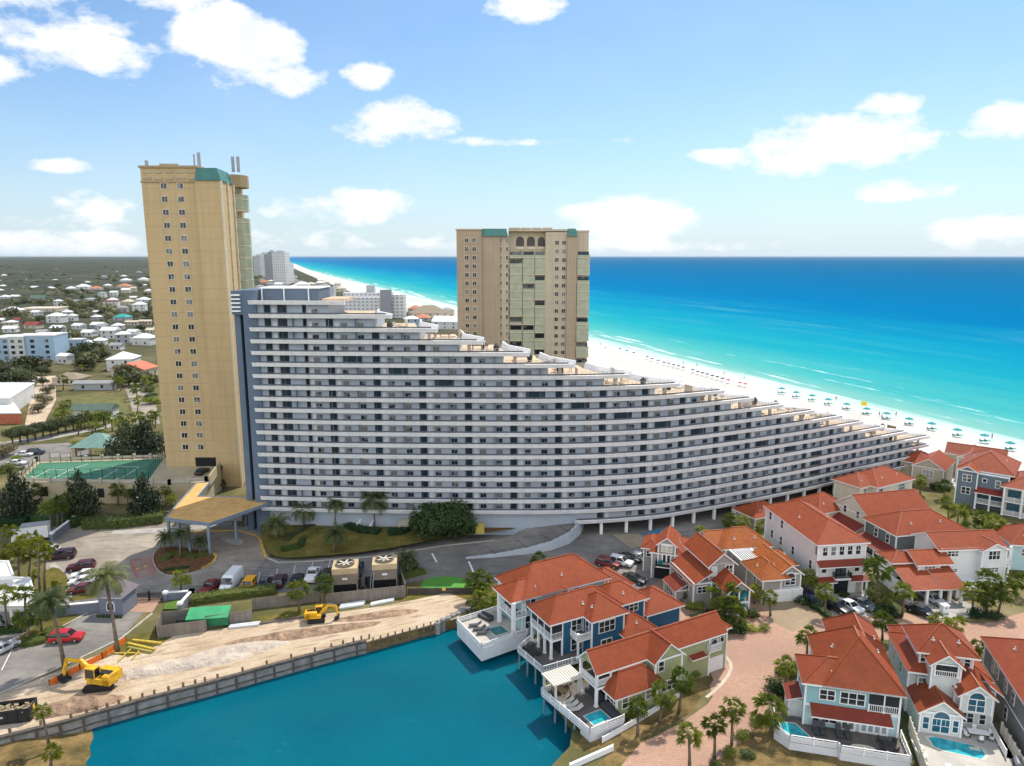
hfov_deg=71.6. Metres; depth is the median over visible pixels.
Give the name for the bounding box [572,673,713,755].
dry verge
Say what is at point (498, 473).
window
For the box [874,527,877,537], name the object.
window
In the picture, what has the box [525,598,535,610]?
window
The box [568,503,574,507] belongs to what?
window
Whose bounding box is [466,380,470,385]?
door
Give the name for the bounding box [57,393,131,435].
sunny yard
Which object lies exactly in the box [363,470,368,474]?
window
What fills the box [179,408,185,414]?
window
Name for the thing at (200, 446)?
window
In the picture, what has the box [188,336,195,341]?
window
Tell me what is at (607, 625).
window
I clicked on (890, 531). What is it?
beach house
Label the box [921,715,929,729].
window
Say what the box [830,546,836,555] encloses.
window
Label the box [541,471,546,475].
window
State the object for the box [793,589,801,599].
garage door
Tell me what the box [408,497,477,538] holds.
round bush
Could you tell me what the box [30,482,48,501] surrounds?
palm tree
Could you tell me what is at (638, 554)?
parked car
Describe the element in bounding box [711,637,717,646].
window
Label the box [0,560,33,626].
flat roofed building
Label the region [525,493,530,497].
window
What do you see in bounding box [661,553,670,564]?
door
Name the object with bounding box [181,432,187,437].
window
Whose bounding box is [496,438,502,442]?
window
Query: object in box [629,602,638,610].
window
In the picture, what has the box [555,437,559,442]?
door
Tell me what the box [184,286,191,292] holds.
window
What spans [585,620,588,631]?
window
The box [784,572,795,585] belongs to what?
window
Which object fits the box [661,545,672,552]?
window
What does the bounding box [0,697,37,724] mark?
roll off dumpster
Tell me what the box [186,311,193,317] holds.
window
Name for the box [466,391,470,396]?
door
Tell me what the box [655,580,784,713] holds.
brick court
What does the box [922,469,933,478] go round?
window
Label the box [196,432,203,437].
window
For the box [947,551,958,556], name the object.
window
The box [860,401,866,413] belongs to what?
beach flag
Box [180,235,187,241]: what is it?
window
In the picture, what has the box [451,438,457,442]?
window
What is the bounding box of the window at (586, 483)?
[584,481,590,485]
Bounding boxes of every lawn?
[41,567,69,602]
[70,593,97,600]
[261,524,513,557]
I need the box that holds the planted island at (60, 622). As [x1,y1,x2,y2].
[18,614,78,646]
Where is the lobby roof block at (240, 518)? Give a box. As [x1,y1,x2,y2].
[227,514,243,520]
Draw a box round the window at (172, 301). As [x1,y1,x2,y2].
[170,299,176,304]
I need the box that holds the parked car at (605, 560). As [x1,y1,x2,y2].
[595,554,620,569]
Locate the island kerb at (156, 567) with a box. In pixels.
[153,546,215,575]
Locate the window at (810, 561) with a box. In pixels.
[808,558,812,568]
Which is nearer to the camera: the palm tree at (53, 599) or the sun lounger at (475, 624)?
the palm tree at (53, 599)
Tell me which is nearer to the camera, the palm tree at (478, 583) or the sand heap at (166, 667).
the sand heap at (166, 667)
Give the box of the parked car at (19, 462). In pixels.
[6,459,26,464]
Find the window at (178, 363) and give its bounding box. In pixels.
[175,360,181,366]
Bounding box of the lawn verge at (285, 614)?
[209,587,496,627]
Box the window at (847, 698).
[839,690,865,706]
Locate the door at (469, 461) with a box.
[467,459,471,464]
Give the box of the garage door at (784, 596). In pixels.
[776,590,791,601]
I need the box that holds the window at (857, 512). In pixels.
[856,510,859,519]
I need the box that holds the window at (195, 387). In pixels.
[192,385,199,390]
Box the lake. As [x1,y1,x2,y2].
[86,628,571,765]
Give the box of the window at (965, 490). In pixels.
[961,486,970,494]
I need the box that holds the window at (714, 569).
[711,566,716,576]
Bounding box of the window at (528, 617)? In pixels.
[525,614,530,628]
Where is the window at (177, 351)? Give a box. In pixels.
[174,348,180,354]
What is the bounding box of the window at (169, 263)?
[166,261,173,266]
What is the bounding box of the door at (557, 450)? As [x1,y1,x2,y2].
[555,448,559,453]
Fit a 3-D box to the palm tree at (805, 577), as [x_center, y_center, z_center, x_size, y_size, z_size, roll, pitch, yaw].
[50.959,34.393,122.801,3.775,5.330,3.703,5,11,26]
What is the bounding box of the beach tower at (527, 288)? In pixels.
[455,228,589,367]
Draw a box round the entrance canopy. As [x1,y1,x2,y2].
[164,482,272,554]
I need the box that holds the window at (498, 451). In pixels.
[496,449,502,453]
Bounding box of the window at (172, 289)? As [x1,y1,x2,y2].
[169,286,175,292]
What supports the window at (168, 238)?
in the high-rise tower at (198, 239)
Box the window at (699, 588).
[697,586,706,593]
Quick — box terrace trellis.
[433,333,450,338]
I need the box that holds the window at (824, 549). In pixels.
[822,547,828,556]
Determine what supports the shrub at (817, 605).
on the ground at (930, 496)
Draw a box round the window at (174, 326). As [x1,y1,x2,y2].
[172,324,178,329]
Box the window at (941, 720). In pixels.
[930,711,950,733]
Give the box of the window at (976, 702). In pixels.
[966,692,986,713]
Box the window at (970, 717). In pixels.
[963,713,974,723]
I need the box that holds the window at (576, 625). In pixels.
[571,618,581,631]
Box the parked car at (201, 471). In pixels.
[194,467,209,474]
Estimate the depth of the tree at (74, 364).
364.90 m
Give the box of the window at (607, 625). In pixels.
[598,618,614,633]
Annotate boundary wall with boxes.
[49,516,75,540]
[54,601,98,615]
[162,588,194,609]
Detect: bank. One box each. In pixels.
[0,729,93,765]
[260,539,266,557]
[367,619,572,729]
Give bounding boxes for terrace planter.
[493,343,499,350]
[527,353,532,361]
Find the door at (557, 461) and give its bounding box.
[555,459,559,464]
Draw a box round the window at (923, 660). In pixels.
[918,654,925,662]
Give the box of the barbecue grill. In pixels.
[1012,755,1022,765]
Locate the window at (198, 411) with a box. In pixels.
[194,408,201,414]
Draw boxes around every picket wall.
[569,744,613,765]
[602,692,679,742]
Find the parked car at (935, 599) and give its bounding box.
[917,591,947,605]
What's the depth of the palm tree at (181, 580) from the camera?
122.95 m
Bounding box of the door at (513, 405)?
[511,403,515,408]
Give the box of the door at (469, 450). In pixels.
[467,448,471,453]
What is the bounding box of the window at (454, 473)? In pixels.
[452,471,457,475]
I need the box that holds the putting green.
[421,576,473,587]
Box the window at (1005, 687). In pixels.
[1003,678,1007,694]
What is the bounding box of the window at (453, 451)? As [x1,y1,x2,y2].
[451,449,457,453]
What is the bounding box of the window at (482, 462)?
[480,460,485,464]
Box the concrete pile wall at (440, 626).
[434,606,470,634]
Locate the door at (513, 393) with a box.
[511,391,515,396]
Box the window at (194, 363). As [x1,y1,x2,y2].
[190,360,197,366]
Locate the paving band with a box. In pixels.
[705,656,732,697]
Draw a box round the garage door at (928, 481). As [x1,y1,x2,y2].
[916,478,935,486]
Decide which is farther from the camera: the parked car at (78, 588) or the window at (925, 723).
the parked car at (78, 588)
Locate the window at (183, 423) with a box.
[180,420,186,426]
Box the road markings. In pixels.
[1,553,473,669]
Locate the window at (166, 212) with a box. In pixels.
[162,209,169,215]
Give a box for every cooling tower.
[330,558,358,592]
[370,554,397,588]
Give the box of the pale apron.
[613,534,643,547]
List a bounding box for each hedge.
[0,512,31,526]
[0,624,23,634]
[21,625,63,648]
[27,512,84,528]
[80,509,164,530]
[157,549,208,560]
[163,565,189,570]
[189,582,276,605]
[280,526,322,551]
[282,524,315,540]
[343,521,381,534]
[387,525,412,535]
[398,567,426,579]
[621,713,629,721]
[805,598,834,617]
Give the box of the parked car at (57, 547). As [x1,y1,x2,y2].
[32,544,60,554]
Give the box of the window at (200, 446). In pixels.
[197,444,204,449]
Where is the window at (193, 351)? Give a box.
[189,348,196,354]
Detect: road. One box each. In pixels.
[0,485,831,691]
[124,382,159,423]
[461,523,575,556]
[621,596,1023,765]
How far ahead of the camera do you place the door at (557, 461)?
148.62 m
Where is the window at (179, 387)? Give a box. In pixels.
[177,385,183,390]
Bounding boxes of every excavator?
[57,656,122,693]
[304,603,339,623]
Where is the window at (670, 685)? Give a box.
[661,679,675,691]
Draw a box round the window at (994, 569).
[987,567,998,572]
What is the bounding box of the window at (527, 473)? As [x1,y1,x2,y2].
[525,471,530,475]
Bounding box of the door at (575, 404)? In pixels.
[572,402,583,407]
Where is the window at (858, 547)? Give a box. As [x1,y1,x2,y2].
[855,545,861,554]
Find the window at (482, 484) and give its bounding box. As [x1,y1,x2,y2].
[480,482,486,486]
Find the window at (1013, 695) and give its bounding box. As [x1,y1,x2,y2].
[1011,690,1015,706]
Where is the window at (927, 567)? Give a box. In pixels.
[924,566,935,569]
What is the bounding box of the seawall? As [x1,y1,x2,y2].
[0,639,365,743]
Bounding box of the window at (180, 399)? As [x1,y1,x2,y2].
[178,397,184,402]
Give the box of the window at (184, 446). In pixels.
[182,444,188,449]
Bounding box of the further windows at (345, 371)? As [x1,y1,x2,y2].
[311,309,908,507]
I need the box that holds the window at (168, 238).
[164,235,171,241]
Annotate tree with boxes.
[0,358,25,366]
[0,363,18,372]
[0,366,13,372]
[0,371,24,381]
[0,441,22,457]
[0,469,40,517]
[0,543,12,561]
[0,583,20,627]
[1,427,23,443]
[1,524,21,553]
[2,306,18,318]
[2,367,38,380]
[4,540,27,576]
[9,602,42,635]
[11,355,40,366]
[11,426,28,442]
[11,584,39,631]
[14,356,39,367]
[14,533,33,563]
[16,363,31,371]
[19,546,36,571]
[20,424,37,441]
[24,529,39,552]
[24,600,52,631]
[26,584,73,668]
[27,534,48,591]
[28,403,47,412]
[28,422,44,439]
[28,568,37,585]
[30,394,54,403]
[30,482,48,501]
[31,365,51,375]
[31,702,53,744]
[33,314,45,320]
[34,359,53,367]
[34,421,49,436]
[34,545,54,590]
[35,359,52,365]
[36,377,49,385]
[37,498,58,529]
[38,383,55,393]
[40,419,59,436]
[40,741,64,765]
[43,541,57,554]
[44,497,69,527]
[50,326,70,338]
[50,491,73,524]
[50,580,62,588]
[52,409,62,418]
[53,417,68,433]
[56,407,66,416]
[57,374,69,389]
[58,399,72,410]
[58,417,73,432]
[59,467,104,518]
[63,409,73,415]
[67,345,85,354]
[67,414,81,430]
[68,330,81,337]
[71,356,95,369]
[72,420,84,434]
[73,413,89,429]
[73,497,90,513]
[74,349,100,358]
[74,355,97,370]
[76,341,98,353]
[77,301,88,308]
[77,409,90,428]
[80,352,99,366]
[80,412,94,426]
[80,561,131,651]
[84,419,99,433]
[90,411,103,427]
[91,413,102,430]
[95,410,112,424]
[95,424,107,432]
[97,346,105,351]
[98,306,109,310]
[98,351,110,360]
[99,418,147,458]
[102,411,111,427]
[105,415,115,430]
[108,482,124,505]
[112,374,122,388]
[113,363,137,375]
[113,419,121,428]
[114,376,125,390]
[114,412,124,427]
[117,372,132,385]
[121,489,131,505]
[125,373,144,384]
[125,472,163,515]
[127,413,137,426]
[127,417,164,457]
[128,370,154,385]
[128,383,142,393]
[129,312,140,318]
[129,384,141,395]
[132,395,143,410]
[132,410,143,421]
[134,324,145,329]
[135,411,144,423]
[139,310,152,316]
[140,375,153,386]
[144,414,157,431]
[145,410,158,426]
[150,410,160,427]
[154,529,174,550]
[160,485,171,505]
[164,493,177,510]
[169,524,193,557]
[171,569,191,589]
[190,534,207,552]
[259,512,291,537]
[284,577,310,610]
[290,502,315,525]
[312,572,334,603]
[323,521,348,551]
[325,496,345,527]
[358,485,389,526]
[395,547,419,571]
[462,567,493,599]
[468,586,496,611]
[529,550,546,562]
[626,694,649,736]
[649,678,677,723]
[669,665,697,712]
[675,719,705,765]
[694,525,707,531]
[700,711,728,758]
[703,581,742,614]
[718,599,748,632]
[718,695,747,745]
[721,512,736,528]
[736,513,751,526]
[747,690,789,735]
[749,582,765,603]
[754,518,764,535]
[760,588,778,615]
[771,653,797,682]
[795,622,816,653]
[800,568,817,589]
[805,574,822,591]
[814,582,836,611]
[861,554,895,603]
[871,608,893,639]
[878,591,894,606]
[882,617,898,651]
[892,579,916,614]
[912,474,927,494]
[926,611,949,625]
[935,478,954,496]
[938,495,957,517]
[946,503,969,522]
[946,615,966,633]
[956,502,973,515]
[957,580,985,607]
[960,519,982,529]
[969,638,983,656]
[971,510,993,526]
[972,591,997,611]
[975,567,1008,608]
[981,511,1007,530]
[991,580,1019,611]
[1005,569,1023,595]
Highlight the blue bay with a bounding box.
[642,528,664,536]
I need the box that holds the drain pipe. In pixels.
[260,616,303,624]
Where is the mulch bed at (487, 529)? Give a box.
[414,528,505,533]
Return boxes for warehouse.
[0,382,35,423]
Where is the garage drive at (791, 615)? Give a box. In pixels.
[765,601,822,630]
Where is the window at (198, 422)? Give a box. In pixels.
[195,420,202,426]
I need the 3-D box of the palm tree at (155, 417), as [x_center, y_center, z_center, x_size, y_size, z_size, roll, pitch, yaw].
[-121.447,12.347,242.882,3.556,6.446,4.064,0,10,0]
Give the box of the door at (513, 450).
[511,448,515,453]
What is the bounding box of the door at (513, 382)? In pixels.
[511,380,515,385]
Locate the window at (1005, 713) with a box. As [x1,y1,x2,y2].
[1003,705,1007,720]
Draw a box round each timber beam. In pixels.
[110,652,140,653]
[127,642,155,650]
[127,646,152,653]
[132,639,161,644]
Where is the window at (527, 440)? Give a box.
[525,438,530,442]
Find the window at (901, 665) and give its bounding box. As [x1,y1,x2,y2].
[899,660,902,673]
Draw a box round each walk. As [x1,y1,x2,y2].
[48,563,71,601]
[112,521,231,533]
[218,536,242,544]
[237,526,262,540]
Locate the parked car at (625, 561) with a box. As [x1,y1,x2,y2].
[610,553,633,567]
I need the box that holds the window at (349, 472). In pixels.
[347,470,352,474]
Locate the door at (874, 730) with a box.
[859,724,888,735]
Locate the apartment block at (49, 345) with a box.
[0,332,68,361]
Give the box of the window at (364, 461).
[362,459,368,463]
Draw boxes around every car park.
[0,443,88,467]
[42,522,269,597]
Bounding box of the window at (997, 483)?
[995,480,1000,488]
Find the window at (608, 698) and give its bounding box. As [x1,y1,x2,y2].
[606,696,617,709]
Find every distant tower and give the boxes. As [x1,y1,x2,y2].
[253,254,264,275]
[264,252,268,279]
[268,250,275,279]
[272,251,290,284]
[290,262,294,282]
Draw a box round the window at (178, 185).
[176,183,183,188]
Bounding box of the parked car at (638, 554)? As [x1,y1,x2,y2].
[629,551,642,560]
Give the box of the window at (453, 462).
[451,460,457,464]
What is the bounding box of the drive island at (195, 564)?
[154,546,213,573]
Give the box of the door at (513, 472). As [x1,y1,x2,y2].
[511,470,515,475]
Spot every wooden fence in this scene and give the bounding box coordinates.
[155,613,161,637]
[156,619,206,637]
[160,609,188,623]
[205,609,251,627]
[252,591,319,609]
[325,585,406,604]
[399,567,405,585]
[407,587,471,593]
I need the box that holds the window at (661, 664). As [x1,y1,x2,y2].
[658,660,664,672]
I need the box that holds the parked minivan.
[48,547,76,560]
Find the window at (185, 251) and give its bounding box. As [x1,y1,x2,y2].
[181,248,188,254]
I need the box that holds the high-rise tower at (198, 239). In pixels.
[138,152,253,486]
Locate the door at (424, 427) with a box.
[422,425,426,430]
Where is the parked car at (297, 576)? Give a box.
[289,572,303,585]
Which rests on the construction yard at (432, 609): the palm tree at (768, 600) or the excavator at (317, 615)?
the excavator at (317, 615)
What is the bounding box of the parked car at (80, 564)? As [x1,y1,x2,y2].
[65,558,96,571]
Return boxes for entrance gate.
[137,591,162,600]
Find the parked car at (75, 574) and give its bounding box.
[69,568,99,578]
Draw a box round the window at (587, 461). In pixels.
[585,459,590,463]
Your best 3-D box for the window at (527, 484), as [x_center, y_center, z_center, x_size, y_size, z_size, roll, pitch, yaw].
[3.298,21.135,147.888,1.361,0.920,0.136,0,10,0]
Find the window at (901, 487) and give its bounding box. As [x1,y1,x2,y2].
[899,482,904,489]
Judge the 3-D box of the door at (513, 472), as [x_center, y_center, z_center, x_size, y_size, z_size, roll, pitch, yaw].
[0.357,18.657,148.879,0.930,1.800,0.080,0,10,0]
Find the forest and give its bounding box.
[0,257,149,308]
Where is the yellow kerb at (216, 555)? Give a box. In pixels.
[201,551,217,568]
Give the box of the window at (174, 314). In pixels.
[171,311,177,317]
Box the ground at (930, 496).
[0,262,1023,765]
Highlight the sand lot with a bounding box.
[25,376,55,433]
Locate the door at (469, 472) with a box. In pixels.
[467,470,471,475]
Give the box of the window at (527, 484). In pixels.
[525,482,530,486]
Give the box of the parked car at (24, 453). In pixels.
[14,450,33,456]
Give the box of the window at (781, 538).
[779,535,782,545]
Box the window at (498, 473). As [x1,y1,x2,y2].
[496,471,502,475]
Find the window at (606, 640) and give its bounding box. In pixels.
[601,637,611,644]
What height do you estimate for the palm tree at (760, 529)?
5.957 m
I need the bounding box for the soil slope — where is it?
[595,701,873,765]
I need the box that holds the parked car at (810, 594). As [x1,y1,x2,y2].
[803,589,822,602]
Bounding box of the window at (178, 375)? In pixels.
[176,373,182,378]
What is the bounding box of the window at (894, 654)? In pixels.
[893,648,896,661]
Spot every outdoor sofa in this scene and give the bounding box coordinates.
[477,609,493,621]
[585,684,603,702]
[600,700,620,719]
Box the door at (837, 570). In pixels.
[835,568,845,574]
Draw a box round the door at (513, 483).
[511,481,515,486]
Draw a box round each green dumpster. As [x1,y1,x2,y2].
[176,614,186,622]
[185,605,230,625]
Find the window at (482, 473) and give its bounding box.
[480,471,486,475]
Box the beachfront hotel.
[330,285,406,317]
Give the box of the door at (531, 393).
[529,391,541,396]
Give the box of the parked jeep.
[241,575,256,586]
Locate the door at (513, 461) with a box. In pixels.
[511,459,515,464]
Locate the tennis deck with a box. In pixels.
[14,449,221,504]
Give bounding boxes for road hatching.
[130,558,155,576]
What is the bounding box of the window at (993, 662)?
[991,659,995,673]
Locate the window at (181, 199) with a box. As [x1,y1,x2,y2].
[177,196,184,202]
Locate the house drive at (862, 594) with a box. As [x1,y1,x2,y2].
[830,590,876,615]
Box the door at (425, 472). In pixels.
[423,470,427,475]
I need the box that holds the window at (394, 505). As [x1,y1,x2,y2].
[392,503,397,507]
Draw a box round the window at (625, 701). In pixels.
[621,698,628,709]
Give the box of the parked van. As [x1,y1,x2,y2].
[219,565,243,589]
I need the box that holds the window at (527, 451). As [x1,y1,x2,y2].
[525,449,530,453]
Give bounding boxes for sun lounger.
[469,621,481,625]
[473,624,485,630]
[476,628,489,633]
[557,692,569,700]
[559,695,574,703]
[563,699,578,707]
[567,702,583,711]
[812,719,819,734]
[819,720,826,736]
[835,723,842,738]
[844,724,851,740]
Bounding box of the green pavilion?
[69,433,119,459]
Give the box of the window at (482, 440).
[480,438,485,442]
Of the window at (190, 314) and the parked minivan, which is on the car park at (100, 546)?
the parked minivan
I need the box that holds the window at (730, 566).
[725,564,732,572]
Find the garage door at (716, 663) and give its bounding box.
[709,654,722,672]
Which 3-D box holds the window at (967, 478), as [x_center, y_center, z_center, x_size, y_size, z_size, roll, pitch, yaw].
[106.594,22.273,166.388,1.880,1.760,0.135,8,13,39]
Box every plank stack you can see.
[228,621,259,628]
[339,600,365,609]
[370,597,393,605]
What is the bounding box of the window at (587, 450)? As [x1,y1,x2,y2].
[585,448,590,452]
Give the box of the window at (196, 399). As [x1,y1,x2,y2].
[193,397,200,402]
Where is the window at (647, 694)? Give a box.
[645,689,651,700]
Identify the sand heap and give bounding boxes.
[33,694,125,718]
[117,653,253,680]
[191,640,289,655]
[223,621,380,644]
[332,609,418,621]
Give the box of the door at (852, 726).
[840,722,855,731]
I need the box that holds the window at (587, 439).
[585,437,591,441]
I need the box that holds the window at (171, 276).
[168,273,174,279]
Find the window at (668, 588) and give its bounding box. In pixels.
[666,585,672,595]
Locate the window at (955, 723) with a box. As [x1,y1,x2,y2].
[951,719,959,733]
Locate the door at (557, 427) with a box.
[555,425,559,430]
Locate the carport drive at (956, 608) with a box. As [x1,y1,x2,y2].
[904,601,980,621]
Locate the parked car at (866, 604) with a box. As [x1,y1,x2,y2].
[848,595,876,611]
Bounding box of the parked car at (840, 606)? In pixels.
[821,598,852,614]
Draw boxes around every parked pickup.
[196,578,220,592]
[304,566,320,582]
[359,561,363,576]
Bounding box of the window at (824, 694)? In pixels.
[818,688,835,701]
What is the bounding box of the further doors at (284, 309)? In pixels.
[268,307,814,491]
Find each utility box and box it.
[398,519,409,527]
[475,523,484,533]
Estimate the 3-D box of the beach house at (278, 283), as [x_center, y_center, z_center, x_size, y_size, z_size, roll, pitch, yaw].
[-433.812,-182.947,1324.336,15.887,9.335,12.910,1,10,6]
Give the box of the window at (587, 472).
[584,470,590,474]
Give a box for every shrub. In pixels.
[0,461,18,473]
[10,455,23,458]
[69,440,80,444]
[142,385,157,392]
[142,395,160,403]
[143,392,157,397]
[400,561,418,569]
[685,600,704,610]
[688,670,701,679]
[689,610,706,617]
[700,607,720,615]
[710,758,723,765]
[721,744,737,758]
[730,622,748,634]
[733,728,750,740]
[739,748,756,759]
[745,607,759,617]
[746,622,760,632]
[748,714,761,727]
[756,622,770,630]
[763,675,782,691]
[767,680,784,699]
[774,661,797,679]
[793,595,811,604]
[809,601,823,610]
[838,589,850,597]
[863,578,875,586]
[864,584,880,594]
[864,587,879,601]
[873,603,892,619]
[875,600,896,610]
[887,608,902,618]
[928,482,940,489]
[966,606,989,618]
[980,609,1007,621]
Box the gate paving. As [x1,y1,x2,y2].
[130,597,161,611]
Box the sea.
[289,257,1023,452]
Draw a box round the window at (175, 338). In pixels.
[173,336,179,341]
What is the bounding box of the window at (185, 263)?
[182,261,189,266]
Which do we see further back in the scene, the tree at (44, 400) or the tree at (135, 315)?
the tree at (135, 315)
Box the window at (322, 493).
[320,491,326,495]
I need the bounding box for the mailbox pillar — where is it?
[939,603,950,612]
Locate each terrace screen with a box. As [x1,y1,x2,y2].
[684,384,692,391]
[742,401,750,406]
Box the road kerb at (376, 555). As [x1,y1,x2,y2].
[265,539,497,562]
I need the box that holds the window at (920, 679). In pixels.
[917,676,925,684]
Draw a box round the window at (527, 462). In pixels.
[525,460,530,464]
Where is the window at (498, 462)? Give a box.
[496,460,502,464]
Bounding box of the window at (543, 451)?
[541,449,547,453]
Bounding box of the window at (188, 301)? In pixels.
[186,299,192,304]
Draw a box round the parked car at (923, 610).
[905,602,938,619]
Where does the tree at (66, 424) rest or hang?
on the street strip at (56, 435)
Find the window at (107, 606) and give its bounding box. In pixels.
[106,601,114,610]
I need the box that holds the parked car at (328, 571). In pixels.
[321,567,331,581]
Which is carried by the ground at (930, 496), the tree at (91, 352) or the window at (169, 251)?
the tree at (91, 352)
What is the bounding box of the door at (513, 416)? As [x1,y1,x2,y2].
[511,414,515,419]
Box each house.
[0,295,11,298]
[1,306,25,311]
[1,325,19,332]
[4,320,18,325]
[22,306,68,311]
[23,321,43,328]
[29,295,47,299]
[31,310,43,317]
[35,329,48,332]
[46,312,67,322]
[49,325,66,331]
[51,372,90,384]
[53,299,63,305]
[56,353,74,363]
[61,310,72,314]
[68,314,78,320]
[68,338,86,348]
[69,403,119,418]
[70,323,86,329]
[72,380,115,389]
[75,284,91,289]
[80,329,98,336]
[89,286,102,289]
[89,322,106,328]
[90,315,102,319]
[94,337,107,344]
[95,576,138,618]
[96,324,109,333]
[98,291,106,296]
[99,327,120,338]
[102,300,120,306]
[105,351,140,370]
[107,298,118,300]
[109,342,124,349]
[109,360,157,376]
[110,291,118,296]
[111,323,124,328]
[113,314,132,320]
[114,331,131,342]
[116,283,132,287]
[117,305,128,311]
[120,278,131,281]
[120,299,135,304]
[121,288,131,292]
[126,329,140,332]
[130,287,136,291]
[130,320,138,324]
[131,332,141,337]
[131,333,155,345]
[132,302,147,312]
[136,297,150,303]
[137,277,149,280]
[144,320,152,324]
[145,328,154,333]
[274,282,284,285]
[293,281,310,285]
[315,281,324,285]
[336,286,346,291]
[403,316,418,325]
[407,305,419,314]
[409,305,448,319]
[416,314,430,320]
[431,316,457,329]
[443,308,453,315]
[456,553,635,660]
[517,580,685,686]
[541,610,731,741]
[641,525,688,578]
[662,532,753,617]
[699,526,804,602]
[732,500,769,529]
[763,500,870,594]
[773,612,911,765]
[788,492,840,516]
[831,465,915,498]
[832,488,930,533]
[858,508,969,565]
[875,529,1012,603]
[886,623,1023,765]
[900,449,954,486]
[944,442,1007,477]
[953,449,1021,510]
[980,636,1023,758]
[996,523,1023,569]
[1000,471,1023,518]
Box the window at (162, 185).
[160,183,167,188]
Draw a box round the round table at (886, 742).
[882,739,893,751]
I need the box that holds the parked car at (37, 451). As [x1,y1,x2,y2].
[27,448,45,454]
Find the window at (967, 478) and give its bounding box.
[962,474,971,481]
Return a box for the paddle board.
[851,744,875,750]
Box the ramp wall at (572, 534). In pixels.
[465,522,583,558]
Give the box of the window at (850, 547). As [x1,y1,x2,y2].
[847,545,852,554]
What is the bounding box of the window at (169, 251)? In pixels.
[165,248,172,254]
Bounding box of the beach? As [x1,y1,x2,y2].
[292,263,1023,486]
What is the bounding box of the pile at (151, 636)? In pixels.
[113,631,171,656]
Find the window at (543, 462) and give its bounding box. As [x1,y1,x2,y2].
[541,460,546,464]
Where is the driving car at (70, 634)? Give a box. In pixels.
[47,628,85,644]
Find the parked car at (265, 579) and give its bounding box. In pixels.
[257,575,272,584]
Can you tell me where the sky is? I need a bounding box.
[0,0,1023,256]
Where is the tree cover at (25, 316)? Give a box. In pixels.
[0,266,261,323]
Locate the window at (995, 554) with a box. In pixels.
[988,550,1000,559]
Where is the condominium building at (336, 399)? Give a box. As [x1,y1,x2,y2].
[231,286,929,534]
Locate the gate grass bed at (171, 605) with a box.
[163,600,180,608]
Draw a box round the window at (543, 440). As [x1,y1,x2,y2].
[541,438,547,442]
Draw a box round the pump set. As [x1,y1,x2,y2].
[358,574,372,589]
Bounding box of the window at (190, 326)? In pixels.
[188,324,194,329]
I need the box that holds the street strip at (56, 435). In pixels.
[0,424,110,445]
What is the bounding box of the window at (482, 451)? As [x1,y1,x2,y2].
[480,449,485,453]
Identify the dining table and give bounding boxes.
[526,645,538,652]
[557,685,567,693]
[966,727,989,739]
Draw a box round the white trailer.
[11,520,50,541]
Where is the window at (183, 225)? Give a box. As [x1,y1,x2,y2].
[179,222,186,228]
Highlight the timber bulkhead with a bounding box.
[365,620,437,652]
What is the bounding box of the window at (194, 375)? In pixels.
[191,373,198,378]
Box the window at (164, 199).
[161,196,168,202]
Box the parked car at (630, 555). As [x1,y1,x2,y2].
[618,551,640,563]
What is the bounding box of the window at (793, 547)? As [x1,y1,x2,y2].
[791,545,794,555]
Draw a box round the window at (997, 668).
[995,665,999,680]
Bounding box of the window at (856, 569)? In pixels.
[854,567,859,571]
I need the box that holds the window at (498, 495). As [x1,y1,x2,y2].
[496,493,502,497]
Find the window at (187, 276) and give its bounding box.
[183,273,190,279]
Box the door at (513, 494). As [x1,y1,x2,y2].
[511,492,515,497]
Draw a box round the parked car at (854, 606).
[838,597,864,613]
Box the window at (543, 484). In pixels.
[541,482,546,486]
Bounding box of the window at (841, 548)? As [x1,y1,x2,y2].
[838,546,844,555]
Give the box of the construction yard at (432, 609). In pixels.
[0,594,465,734]
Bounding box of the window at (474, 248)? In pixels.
[472,246,476,251]
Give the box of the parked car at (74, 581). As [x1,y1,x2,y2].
[67,574,98,586]
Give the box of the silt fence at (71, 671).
[48,635,126,685]
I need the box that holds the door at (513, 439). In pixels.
[511,437,515,442]
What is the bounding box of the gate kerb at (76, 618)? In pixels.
[62,612,87,625]
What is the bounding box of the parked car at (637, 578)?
[621,571,647,584]
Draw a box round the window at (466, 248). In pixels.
[464,246,468,251]
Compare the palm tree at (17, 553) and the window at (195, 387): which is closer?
the palm tree at (17, 553)
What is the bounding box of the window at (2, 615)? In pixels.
[0,612,10,624]
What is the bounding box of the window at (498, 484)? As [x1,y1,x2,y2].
[496,482,502,486]
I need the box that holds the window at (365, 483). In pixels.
[363,481,369,485]
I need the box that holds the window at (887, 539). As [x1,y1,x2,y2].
[885,533,889,543]
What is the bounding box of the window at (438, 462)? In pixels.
[435,460,441,464]
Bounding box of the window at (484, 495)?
[480,493,486,497]
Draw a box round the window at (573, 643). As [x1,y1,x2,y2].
[570,638,581,650]
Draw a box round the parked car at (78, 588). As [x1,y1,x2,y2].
[65,582,96,594]
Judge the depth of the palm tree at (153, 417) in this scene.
241.56 m
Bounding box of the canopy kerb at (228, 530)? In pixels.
[192,530,259,539]
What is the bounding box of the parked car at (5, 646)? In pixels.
[0,638,20,653]
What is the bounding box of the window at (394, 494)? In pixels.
[392,492,397,496]
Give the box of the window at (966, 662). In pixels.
[963,659,971,667]
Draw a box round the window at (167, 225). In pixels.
[163,222,170,228]
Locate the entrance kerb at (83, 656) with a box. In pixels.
[0,613,152,693]
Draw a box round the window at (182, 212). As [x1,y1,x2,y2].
[178,209,185,215]
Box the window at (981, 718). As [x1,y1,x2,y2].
[978,715,986,725]
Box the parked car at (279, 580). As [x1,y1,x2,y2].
[271,573,287,587]
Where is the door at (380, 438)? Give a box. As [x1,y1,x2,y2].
[378,436,382,441]

